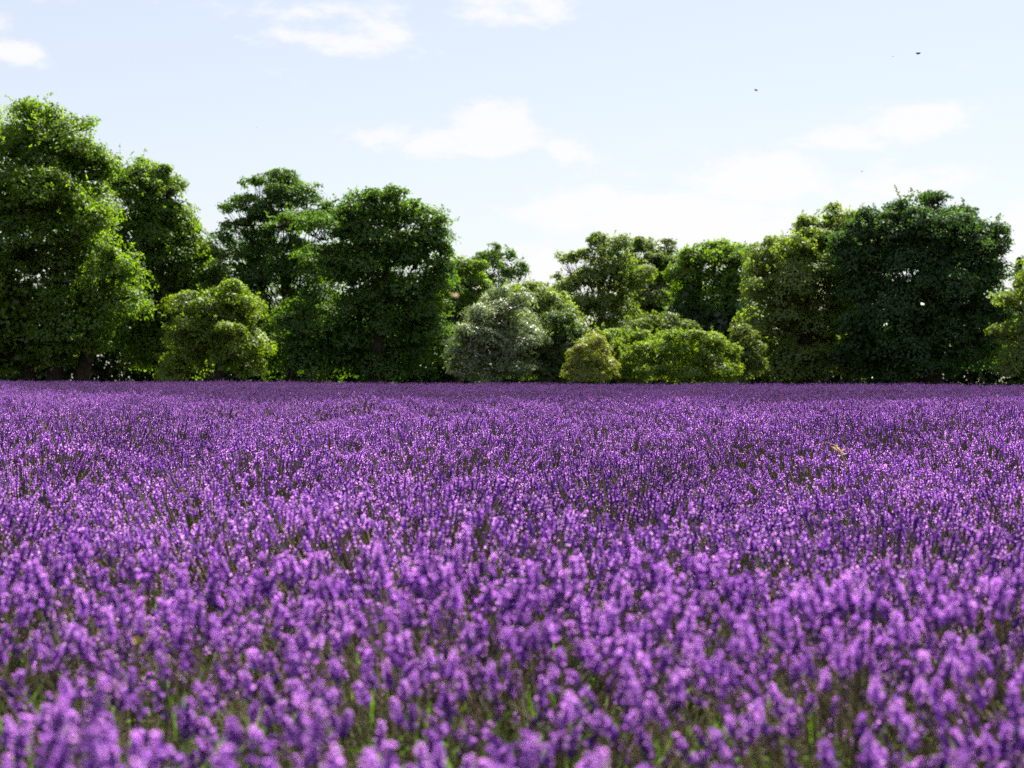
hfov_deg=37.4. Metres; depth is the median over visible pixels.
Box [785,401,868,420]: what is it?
lavender plant
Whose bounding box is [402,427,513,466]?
lavender plant
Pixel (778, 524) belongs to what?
lavender plant
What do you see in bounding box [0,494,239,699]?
lavender plant
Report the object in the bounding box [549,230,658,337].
open tree
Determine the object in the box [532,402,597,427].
lavender plant
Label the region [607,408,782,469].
lavender plant
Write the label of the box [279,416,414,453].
lavender plant
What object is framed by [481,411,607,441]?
lavender plant
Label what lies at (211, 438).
lavender plant
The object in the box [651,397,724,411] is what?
lavender plant
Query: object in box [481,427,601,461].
lavender plant
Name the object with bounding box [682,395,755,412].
lavender plant
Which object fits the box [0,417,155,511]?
lavender plant
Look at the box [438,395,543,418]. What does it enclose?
lavender plant
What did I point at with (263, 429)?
lavender plant
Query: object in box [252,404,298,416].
lavender plant
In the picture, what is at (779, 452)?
lavender plant
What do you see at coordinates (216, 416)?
lavender plant
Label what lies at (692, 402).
lavender plant
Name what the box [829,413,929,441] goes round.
lavender plant
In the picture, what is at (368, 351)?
broadleaf tree
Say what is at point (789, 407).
lavender plant
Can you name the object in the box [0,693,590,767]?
lavender plant
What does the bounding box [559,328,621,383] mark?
shrub
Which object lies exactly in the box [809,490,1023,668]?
lavender plant
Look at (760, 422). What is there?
lavender plant
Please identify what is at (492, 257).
tree
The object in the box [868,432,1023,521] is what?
lavender plant
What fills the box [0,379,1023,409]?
lavender field
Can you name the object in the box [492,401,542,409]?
lavender plant
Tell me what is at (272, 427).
lavender plant
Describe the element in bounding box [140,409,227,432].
lavender plant
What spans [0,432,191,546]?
lavender plant
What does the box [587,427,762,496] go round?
lavender plant
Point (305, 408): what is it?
lavender plant
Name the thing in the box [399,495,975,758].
lavender plant
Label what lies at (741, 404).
lavender plant
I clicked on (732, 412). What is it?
lavender plant
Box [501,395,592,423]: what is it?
lavender plant
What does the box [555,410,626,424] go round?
lavender plant
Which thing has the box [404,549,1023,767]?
lavender plant
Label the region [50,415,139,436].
lavender plant
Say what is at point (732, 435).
lavender plant
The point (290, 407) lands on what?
lavender plant
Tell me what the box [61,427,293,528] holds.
lavender plant
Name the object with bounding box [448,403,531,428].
lavender plant
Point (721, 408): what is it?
lavender plant
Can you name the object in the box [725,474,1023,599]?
lavender plant
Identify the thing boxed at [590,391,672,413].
lavender plant
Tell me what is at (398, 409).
lavender plant
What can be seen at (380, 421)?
lavender plant
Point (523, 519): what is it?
lavender plant
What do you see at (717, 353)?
shrub
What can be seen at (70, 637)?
lavender plant
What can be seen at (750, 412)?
lavender plant
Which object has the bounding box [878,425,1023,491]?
lavender plant
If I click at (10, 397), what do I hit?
lavender plant
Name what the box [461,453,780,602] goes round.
lavender plant
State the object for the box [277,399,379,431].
lavender plant
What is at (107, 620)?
lavender plant
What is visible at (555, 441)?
lavender plant
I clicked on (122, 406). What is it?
lavender plant
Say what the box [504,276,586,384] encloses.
shrub
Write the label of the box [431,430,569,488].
lavender plant
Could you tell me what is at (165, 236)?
broadleaf tree
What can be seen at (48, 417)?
lavender plant
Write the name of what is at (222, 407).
lavender plant
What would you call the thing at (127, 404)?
lavender plant
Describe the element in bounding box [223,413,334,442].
lavender plant
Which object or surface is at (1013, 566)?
lavender plant
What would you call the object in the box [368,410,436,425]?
lavender plant
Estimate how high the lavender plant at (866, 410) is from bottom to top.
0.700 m
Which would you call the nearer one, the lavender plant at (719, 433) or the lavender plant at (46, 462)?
the lavender plant at (46, 462)
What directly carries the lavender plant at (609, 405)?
on the ground
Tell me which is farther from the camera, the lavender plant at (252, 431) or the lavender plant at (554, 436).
the lavender plant at (252, 431)
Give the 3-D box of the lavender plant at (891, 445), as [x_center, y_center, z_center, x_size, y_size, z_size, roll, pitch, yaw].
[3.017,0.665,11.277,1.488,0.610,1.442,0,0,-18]
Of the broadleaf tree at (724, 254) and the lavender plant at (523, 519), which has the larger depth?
the broadleaf tree at (724, 254)
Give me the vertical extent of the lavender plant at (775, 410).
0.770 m
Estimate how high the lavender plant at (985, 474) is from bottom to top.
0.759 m
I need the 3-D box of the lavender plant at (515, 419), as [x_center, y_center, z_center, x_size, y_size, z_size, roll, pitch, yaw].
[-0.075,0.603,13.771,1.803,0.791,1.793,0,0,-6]
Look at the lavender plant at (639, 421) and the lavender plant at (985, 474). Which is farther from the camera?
the lavender plant at (639, 421)
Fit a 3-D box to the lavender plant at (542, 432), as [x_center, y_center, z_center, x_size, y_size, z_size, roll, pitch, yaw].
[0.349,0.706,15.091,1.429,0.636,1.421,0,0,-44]
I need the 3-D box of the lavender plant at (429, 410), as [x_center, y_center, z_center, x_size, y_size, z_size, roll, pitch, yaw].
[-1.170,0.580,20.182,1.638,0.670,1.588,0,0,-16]
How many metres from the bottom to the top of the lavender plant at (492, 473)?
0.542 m
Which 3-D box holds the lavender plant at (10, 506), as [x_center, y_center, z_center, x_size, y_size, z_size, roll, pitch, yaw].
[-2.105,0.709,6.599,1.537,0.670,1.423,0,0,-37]
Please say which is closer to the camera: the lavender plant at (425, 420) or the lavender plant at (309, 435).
the lavender plant at (309, 435)
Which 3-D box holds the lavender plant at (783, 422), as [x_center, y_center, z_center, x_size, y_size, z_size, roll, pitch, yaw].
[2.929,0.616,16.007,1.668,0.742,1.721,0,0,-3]
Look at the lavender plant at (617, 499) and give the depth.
5.94 m
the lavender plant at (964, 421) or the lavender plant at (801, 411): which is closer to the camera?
the lavender plant at (964, 421)
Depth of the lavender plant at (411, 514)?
6.17 m
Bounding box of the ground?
[0,378,1023,767]
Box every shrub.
[439,282,553,384]
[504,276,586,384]
[518,305,589,383]
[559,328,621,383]
[583,323,654,384]
[618,326,745,384]
[619,310,702,384]
[715,323,770,384]
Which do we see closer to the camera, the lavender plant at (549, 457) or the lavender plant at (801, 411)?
the lavender plant at (549, 457)
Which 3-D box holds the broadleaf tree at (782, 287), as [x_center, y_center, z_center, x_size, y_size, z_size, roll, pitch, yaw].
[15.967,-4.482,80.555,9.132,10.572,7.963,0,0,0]
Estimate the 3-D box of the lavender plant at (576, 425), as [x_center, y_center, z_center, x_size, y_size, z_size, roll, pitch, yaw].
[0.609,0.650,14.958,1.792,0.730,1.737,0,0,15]
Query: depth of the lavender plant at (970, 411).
21.16 m
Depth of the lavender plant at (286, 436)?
12.46 m
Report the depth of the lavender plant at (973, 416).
15.42 m
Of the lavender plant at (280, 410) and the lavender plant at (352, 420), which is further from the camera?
the lavender plant at (280, 410)
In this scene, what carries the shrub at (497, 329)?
on the ground
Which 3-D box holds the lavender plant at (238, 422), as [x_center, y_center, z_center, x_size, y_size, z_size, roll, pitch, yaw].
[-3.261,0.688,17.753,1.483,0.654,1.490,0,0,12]
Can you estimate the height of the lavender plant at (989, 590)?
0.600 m
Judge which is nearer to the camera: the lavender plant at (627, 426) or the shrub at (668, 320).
the lavender plant at (627, 426)
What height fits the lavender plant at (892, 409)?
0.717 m
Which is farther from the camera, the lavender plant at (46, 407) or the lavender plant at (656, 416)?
the lavender plant at (46, 407)
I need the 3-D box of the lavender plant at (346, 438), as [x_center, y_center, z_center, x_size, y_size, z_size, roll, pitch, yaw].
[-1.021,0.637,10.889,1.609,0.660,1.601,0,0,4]
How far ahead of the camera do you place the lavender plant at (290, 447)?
9.45 m
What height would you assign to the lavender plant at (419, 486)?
0.768 m
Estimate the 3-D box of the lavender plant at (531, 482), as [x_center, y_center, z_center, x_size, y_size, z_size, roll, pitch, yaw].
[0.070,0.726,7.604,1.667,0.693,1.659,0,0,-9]
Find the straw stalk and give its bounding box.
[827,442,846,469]
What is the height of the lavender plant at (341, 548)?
0.739 m
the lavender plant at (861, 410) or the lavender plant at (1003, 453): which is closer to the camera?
the lavender plant at (1003, 453)
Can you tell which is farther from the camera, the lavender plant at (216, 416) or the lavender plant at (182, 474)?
the lavender plant at (216, 416)
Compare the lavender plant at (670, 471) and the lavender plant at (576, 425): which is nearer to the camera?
the lavender plant at (670, 471)
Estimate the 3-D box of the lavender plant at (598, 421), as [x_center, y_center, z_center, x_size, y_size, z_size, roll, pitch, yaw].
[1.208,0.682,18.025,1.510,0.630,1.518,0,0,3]
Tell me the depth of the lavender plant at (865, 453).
9.82 m
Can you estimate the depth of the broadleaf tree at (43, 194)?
74.10 m
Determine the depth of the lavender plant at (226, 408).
22.55 m
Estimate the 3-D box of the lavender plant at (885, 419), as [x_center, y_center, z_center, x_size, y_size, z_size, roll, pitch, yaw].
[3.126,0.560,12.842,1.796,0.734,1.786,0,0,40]
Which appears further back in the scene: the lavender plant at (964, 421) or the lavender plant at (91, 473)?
the lavender plant at (964, 421)
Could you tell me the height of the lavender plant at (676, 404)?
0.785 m
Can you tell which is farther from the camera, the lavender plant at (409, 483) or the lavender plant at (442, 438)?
the lavender plant at (442, 438)
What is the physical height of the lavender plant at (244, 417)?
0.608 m
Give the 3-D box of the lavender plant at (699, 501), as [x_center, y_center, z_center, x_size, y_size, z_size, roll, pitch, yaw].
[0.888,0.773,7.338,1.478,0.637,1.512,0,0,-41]
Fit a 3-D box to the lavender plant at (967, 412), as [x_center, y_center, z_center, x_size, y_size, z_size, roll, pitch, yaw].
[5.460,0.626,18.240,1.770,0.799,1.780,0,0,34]
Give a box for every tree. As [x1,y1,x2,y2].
[0,92,158,383]
[68,146,233,383]
[153,274,278,381]
[207,167,344,382]
[255,182,460,384]
[418,254,493,384]
[472,241,530,303]
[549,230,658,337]
[618,236,681,325]
[657,238,764,383]
[730,200,887,386]
[820,185,1023,385]
[981,255,1023,385]
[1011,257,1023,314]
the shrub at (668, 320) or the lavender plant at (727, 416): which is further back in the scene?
the shrub at (668, 320)
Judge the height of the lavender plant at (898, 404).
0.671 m
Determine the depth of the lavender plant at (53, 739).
1.82 m
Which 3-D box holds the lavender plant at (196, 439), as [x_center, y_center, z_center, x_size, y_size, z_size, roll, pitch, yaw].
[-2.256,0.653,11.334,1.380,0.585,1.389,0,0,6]
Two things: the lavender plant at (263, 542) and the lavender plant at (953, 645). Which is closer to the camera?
the lavender plant at (953, 645)
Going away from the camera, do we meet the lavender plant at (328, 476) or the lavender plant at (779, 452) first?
the lavender plant at (328, 476)
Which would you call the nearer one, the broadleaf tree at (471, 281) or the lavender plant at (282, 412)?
the lavender plant at (282, 412)
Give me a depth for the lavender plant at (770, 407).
21.83 m
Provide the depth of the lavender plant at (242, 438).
12.90 m
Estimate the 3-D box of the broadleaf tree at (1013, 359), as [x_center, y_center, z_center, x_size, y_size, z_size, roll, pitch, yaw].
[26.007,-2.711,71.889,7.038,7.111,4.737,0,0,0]
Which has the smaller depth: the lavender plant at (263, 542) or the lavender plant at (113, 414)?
the lavender plant at (263, 542)
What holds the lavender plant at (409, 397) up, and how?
on the ground
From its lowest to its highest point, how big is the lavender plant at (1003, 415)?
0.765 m
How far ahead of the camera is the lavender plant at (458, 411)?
20.01 m
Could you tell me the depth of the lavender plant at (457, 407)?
21.51 m
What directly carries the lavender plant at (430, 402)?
on the ground
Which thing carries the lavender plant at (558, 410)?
on the ground
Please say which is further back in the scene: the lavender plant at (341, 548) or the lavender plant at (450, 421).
the lavender plant at (450, 421)
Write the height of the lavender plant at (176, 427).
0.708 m
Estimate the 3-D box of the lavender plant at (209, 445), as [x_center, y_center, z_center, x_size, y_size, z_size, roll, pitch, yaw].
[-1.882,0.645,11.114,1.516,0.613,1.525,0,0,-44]
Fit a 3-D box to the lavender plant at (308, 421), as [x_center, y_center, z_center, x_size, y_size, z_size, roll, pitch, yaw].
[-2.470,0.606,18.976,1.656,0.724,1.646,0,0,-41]
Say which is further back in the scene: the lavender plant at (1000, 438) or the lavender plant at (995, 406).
the lavender plant at (995, 406)
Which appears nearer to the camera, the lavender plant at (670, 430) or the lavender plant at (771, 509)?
the lavender plant at (771, 509)
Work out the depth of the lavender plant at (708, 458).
10.06 m
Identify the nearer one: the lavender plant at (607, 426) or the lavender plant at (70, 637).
the lavender plant at (70, 637)
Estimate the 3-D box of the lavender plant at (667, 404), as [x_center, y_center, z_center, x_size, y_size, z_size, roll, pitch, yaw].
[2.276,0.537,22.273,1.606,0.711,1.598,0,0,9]
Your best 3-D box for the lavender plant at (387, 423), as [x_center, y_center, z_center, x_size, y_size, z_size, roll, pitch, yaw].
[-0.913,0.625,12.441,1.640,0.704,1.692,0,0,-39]
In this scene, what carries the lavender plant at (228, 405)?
on the ground
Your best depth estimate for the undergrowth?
88.27 m
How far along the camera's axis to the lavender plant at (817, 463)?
8.36 m
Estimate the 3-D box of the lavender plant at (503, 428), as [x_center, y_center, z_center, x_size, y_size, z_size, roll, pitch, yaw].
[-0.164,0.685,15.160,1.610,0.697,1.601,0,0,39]
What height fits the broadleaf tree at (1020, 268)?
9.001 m
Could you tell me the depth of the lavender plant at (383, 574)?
2.98 m
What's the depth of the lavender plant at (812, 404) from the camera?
23.10 m
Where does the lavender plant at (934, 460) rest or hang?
on the ground
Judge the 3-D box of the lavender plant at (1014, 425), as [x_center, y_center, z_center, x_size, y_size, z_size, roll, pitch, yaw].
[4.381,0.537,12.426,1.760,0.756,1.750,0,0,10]
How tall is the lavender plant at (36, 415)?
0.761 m
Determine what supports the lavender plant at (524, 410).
on the ground
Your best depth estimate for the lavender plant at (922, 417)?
15.49 m
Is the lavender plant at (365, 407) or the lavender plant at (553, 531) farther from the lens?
the lavender plant at (365, 407)
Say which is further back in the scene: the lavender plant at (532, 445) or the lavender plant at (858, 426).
the lavender plant at (858, 426)
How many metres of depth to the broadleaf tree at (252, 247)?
84.51 m
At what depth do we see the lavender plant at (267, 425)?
17.68 m
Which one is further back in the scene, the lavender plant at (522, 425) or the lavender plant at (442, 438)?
the lavender plant at (522, 425)
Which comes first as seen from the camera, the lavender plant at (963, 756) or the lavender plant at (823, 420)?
the lavender plant at (963, 756)
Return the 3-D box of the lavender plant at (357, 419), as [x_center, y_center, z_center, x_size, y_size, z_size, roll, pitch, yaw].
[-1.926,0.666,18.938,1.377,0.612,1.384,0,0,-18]
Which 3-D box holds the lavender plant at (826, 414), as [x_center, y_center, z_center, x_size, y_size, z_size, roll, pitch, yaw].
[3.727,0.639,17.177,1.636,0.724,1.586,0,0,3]
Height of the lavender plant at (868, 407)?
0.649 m
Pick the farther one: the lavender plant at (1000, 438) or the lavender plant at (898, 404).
the lavender plant at (898, 404)
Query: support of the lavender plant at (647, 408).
on the ground
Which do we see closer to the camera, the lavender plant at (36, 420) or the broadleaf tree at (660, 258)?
the lavender plant at (36, 420)
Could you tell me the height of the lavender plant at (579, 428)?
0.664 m
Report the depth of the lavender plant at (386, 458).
9.47 m
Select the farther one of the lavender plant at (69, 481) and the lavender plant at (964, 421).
the lavender plant at (964, 421)
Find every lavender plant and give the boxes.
[0,395,62,419]
[0,400,83,426]
[0,407,87,432]
[0,409,101,486]
[0,414,101,458]
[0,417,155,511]
[0,420,88,497]
[0,422,226,532]
[0,427,103,502]
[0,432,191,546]
[0,468,187,629]
[0,476,283,626]
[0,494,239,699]
[0,506,386,725]
[0,509,836,767]
[0,534,551,767]
[0,542,327,767]
[0,674,341,767]
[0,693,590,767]
[1,400,214,486]
[1,408,77,459]
[1,445,232,566]
[1,457,101,539]
[2,401,88,420]
[2,487,547,724]
[6,398,123,426]
[28,399,121,413]
[30,417,173,454]
[31,457,414,637]
[44,394,141,418]
[44,405,100,422]
[44,410,142,434]
[48,407,256,502]
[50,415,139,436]
[55,448,324,575]
[56,405,135,422]
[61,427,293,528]
[74,404,193,433]
[74,405,154,421]
[90,401,160,413]
[98,403,147,418]
[101,415,223,444]
[103,433,418,569]
[113,396,190,419]
[114,398,221,428]
[123,421,261,479]
[127,473,678,748]
[128,434,348,510]
[135,432,281,489]
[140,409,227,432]
[143,480,504,643]
[144,411,298,447]
[147,423,220,444]
[148,412,249,436]
[162,402,277,429]
[164,399,256,421]
[164,528,994,767]
[167,430,334,486]
[169,426,303,471]
[174,429,416,520]
[182,395,282,425]
[188,412,277,430]
[193,415,278,433]
[194,403,259,417]
[207,415,388,459]
[214,417,327,446]
[217,418,288,433]
[217,459,618,650]
[218,417,304,433]
[222,418,433,500]
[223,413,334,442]
[228,464,453,575]
[235,394,355,421]
[243,410,329,433]
[245,408,300,425]
[250,421,402,476]
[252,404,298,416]
[256,498,811,758]
[260,439,485,541]
[262,404,361,430]
[268,427,480,495]
[272,468,561,552]
[274,398,347,421]
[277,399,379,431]
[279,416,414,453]
[292,428,571,537]
[298,395,391,421]
[304,391,418,425]
[312,411,432,443]
[312,413,385,428]
[326,417,482,481]
[327,405,425,434]
[331,394,419,420]
[331,412,430,436]
[336,415,450,462]
[349,412,550,474]
[356,418,561,491]
[361,400,434,418]
[361,460,673,595]
[361,505,681,656]
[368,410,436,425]
[369,404,477,423]
[372,396,448,420]
[391,398,470,421]
[392,466,589,534]
[393,410,517,442]
[396,398,496,421]
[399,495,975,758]
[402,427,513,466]
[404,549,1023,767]
[407,413,510,435]
[408,408,599,461]
[408,476,832,669]
[414,431,609,499]
[418,400,503,420]
[424,413,504,428]
[428,418,552,441]
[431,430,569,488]
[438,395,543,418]
[439,399,485,413]
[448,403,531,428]
[450,446,705,548]
[451,411,561,438]
[457,432,643,503]
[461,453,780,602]
[469,429,615,485]
[472,407,587,435]
[481,402,575,424]
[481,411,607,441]
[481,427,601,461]
[485,424,586,446]
[486,398,560,421]
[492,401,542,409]
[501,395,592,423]
[508,413,635,446]
[517,401,625,426]
[528,418,710,494]
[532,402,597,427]
[536,478,841,598]
[541,418,618,438]
[544,442,795,540]
[547,430,653,468]
[547,446,738,511]
[549,394,641,427]
[552,415,656,443]
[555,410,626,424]
[561,397,643,415]
[565,411,695,449]
[570,415,639,447]
[570,499,909,676]
[575,400,673,427]
[576,419,704,471]
[579,404,655,423]
[579,749,971,767]
[587,414,678,445]
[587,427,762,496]
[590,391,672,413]
[594,404,731,434]
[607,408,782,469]
[607,556,1023,767]
[608,397,725,428]
[608,443,813,525]
[608,502,1023,767]
[610,401,690,420]
[621,396,703,411]
[622,463,839,567]
[627,397,735,426]
[633,413,840,496]
[650,416,726,433]
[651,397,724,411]
[656,397,742,414]
[661,472,925,601]
[666,405,734,425]
[673,417,875,498]
[676,409,794,450]
[679,405,798,436]
[681,485,1022,682]
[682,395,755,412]
[682,442,997,561]
[683,429,892,528]
[684,403,765,421]
[687,421,813,467]
[688,395,780,415]
[688,404,752,423]
[705,415,825,448]
[717,438,951,514]
[723,407,777,422]
[724,407,848,430]
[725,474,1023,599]
[728,402,814,424]
[728,404,897,484]
[738,402,794,412]
[744,401,874,430]
[754,420,961,482]
[757,406,902,445]
[758,453,1020,554]
[769,546,1023,767]
[773,403,823,418]
[776,407,855,423]
[777,407,964,466]
[784,401,835,411]
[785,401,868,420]
[792,408,900,429]
[798,475,1023,623]
[801,413,913,449]
[806,398,890,416]
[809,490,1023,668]
[813,446,1018,510]
[823,406,913,425]
[824,432,1019,508]
[826,447,1023,553]
[827,402,898,418]
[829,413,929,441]
[831,407,1002,469]
[844,402,890,414]
[854,401,939,419]
[858,398,1022,444]
[859,406,994,434]
[867,401,926,416]
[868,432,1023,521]
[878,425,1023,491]
[888,405,1023,474]
[914,438,1023,523]
[915,404,1023,438]
[925,414,1019,460]
[930,402,996,415]
[930,403,1022,422]
[934,407,1023,466]
[936,420,1023,485]
[950,399,1023,417]
[950,406,999,418]
[955,405,1023,434]
[982,407,1023,422]
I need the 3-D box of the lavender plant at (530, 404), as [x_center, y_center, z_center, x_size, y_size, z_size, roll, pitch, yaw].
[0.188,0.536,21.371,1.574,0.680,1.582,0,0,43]
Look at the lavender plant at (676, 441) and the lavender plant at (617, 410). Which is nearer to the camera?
the lavender plant at (676, 441)
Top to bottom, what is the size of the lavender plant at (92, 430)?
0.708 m
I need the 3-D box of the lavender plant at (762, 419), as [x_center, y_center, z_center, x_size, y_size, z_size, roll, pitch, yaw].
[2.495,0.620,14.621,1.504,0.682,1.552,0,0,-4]
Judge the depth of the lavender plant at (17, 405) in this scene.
18.40 m
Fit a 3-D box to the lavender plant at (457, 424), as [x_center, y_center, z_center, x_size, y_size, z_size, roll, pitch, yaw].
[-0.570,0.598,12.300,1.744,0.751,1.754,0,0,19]
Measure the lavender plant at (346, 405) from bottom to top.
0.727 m
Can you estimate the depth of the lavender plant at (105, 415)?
18.16 m
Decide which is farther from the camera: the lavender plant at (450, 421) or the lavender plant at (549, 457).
the lavender plant at (450, 421)
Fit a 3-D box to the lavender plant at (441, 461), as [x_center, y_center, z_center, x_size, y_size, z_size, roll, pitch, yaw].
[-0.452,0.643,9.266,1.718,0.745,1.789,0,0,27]
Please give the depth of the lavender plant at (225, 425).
14.50 m
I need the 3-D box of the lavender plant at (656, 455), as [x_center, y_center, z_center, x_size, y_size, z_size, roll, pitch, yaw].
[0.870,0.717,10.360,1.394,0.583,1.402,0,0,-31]
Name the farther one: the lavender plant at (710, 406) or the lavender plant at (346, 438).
the lavender plant at (710, 406)
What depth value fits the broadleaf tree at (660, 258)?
99.76 m
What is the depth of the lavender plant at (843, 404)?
23.04 m
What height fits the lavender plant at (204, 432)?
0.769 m
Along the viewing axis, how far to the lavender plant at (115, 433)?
11.49 m
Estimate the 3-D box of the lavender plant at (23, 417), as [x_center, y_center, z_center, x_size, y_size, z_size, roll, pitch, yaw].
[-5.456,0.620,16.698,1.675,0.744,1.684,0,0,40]
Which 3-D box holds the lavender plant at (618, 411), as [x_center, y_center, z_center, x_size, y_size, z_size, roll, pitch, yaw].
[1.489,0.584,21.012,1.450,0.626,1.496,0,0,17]
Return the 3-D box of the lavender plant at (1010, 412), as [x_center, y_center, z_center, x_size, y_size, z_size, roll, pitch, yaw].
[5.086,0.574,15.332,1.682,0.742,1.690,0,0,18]
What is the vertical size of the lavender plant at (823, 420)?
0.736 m
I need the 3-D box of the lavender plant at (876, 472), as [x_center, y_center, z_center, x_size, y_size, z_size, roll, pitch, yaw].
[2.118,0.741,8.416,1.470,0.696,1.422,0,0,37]
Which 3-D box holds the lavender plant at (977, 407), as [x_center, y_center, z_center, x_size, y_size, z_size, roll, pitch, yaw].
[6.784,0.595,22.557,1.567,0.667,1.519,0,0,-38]
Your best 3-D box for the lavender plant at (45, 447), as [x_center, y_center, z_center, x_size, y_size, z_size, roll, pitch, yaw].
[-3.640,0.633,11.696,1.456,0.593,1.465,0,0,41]
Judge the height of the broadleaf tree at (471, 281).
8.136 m
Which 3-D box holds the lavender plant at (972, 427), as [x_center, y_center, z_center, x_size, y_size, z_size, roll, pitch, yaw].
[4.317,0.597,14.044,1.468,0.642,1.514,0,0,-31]
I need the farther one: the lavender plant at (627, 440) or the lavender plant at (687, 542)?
the lavender plant at (627, 440)
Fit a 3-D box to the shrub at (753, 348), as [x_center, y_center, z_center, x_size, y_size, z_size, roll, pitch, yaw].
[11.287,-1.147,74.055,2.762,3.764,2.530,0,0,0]
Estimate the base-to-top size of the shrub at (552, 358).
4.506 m
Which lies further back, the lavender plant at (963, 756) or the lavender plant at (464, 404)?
the lavender plant at (464, 404)
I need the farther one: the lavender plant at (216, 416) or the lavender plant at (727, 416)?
the lavender plant at (216, 416)
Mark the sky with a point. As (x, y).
(544, 126)
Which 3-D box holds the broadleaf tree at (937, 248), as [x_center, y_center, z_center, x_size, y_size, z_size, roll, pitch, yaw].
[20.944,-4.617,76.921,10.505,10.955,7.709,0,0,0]
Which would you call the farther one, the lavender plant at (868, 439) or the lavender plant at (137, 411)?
the lavender plant at (137, 411)
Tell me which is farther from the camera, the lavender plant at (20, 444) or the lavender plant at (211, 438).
the lavender plant at (211, 438)
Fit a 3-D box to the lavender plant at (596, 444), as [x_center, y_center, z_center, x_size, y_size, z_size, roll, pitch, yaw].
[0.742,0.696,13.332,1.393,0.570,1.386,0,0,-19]
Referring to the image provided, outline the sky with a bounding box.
[0,0,1023,377]
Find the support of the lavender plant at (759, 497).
on the ground
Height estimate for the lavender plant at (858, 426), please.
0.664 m
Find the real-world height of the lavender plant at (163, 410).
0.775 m
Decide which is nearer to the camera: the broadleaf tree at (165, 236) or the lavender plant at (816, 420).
the lavender plant at (816, 420)
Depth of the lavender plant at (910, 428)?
12.75 m
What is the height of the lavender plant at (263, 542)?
0.692 m
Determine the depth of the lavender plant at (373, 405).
21.83 m
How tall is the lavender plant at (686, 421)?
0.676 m
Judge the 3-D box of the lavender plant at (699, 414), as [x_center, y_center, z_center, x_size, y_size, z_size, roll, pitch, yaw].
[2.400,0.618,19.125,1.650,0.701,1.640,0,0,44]
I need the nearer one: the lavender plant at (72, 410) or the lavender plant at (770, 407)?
the lavender plant at (72, 410)
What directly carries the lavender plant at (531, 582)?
on the ground
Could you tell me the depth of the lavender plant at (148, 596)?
4.76 m
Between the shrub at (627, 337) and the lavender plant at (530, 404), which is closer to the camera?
the lavender plant at (530, 404)
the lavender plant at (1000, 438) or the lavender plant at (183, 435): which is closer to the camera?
the lavender plant at (1000, 438)
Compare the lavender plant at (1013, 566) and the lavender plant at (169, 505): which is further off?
the lavender plant at (169, 505)
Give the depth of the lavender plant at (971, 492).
6.90 m
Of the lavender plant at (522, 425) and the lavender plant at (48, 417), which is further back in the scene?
the lavender plant at (522, 425)
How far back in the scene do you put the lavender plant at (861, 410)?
18.60 m
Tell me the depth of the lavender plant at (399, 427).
13.90 m
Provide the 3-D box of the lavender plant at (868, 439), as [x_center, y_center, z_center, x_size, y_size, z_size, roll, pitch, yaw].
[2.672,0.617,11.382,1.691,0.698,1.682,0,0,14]
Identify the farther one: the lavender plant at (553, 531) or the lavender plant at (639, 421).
the lavender plant at (639, 421)
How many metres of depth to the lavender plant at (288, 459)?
7.86 m
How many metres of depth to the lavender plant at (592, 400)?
21.11 m
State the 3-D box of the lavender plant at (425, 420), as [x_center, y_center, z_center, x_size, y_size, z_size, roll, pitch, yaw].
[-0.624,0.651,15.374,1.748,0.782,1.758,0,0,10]
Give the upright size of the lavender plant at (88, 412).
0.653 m
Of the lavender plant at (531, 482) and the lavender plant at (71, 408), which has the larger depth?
the lavender plant at (71, 408)
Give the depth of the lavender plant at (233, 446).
9.56 m
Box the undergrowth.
[0,283,1023,386]
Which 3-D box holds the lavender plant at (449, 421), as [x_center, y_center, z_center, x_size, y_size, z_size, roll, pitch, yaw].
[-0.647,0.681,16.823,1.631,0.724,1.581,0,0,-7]
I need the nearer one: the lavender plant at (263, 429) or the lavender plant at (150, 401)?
the lavender plant at (263, 429)
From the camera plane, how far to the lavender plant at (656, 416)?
16.34 m
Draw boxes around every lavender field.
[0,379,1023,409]
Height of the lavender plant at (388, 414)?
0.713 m
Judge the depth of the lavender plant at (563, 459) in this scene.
10.48 m
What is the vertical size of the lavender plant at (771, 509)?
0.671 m
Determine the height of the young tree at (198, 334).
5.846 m
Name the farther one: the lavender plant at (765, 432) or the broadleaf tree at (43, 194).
the broadleaf tree at (43, 194)
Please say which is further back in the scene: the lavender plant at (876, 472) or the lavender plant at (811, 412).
the lavender plant at (811, 412)
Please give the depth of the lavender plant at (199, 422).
17.82 m
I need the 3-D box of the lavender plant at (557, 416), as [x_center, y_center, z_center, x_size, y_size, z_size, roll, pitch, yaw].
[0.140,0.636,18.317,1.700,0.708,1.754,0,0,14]
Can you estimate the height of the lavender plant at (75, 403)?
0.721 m
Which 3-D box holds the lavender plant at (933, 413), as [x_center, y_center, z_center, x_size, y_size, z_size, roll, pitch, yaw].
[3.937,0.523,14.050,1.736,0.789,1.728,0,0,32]
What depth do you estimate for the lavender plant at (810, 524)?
5.55 m
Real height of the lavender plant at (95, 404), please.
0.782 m
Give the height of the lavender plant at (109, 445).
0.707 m
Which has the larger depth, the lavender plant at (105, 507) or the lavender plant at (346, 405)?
the lavender plant at (346, 405)

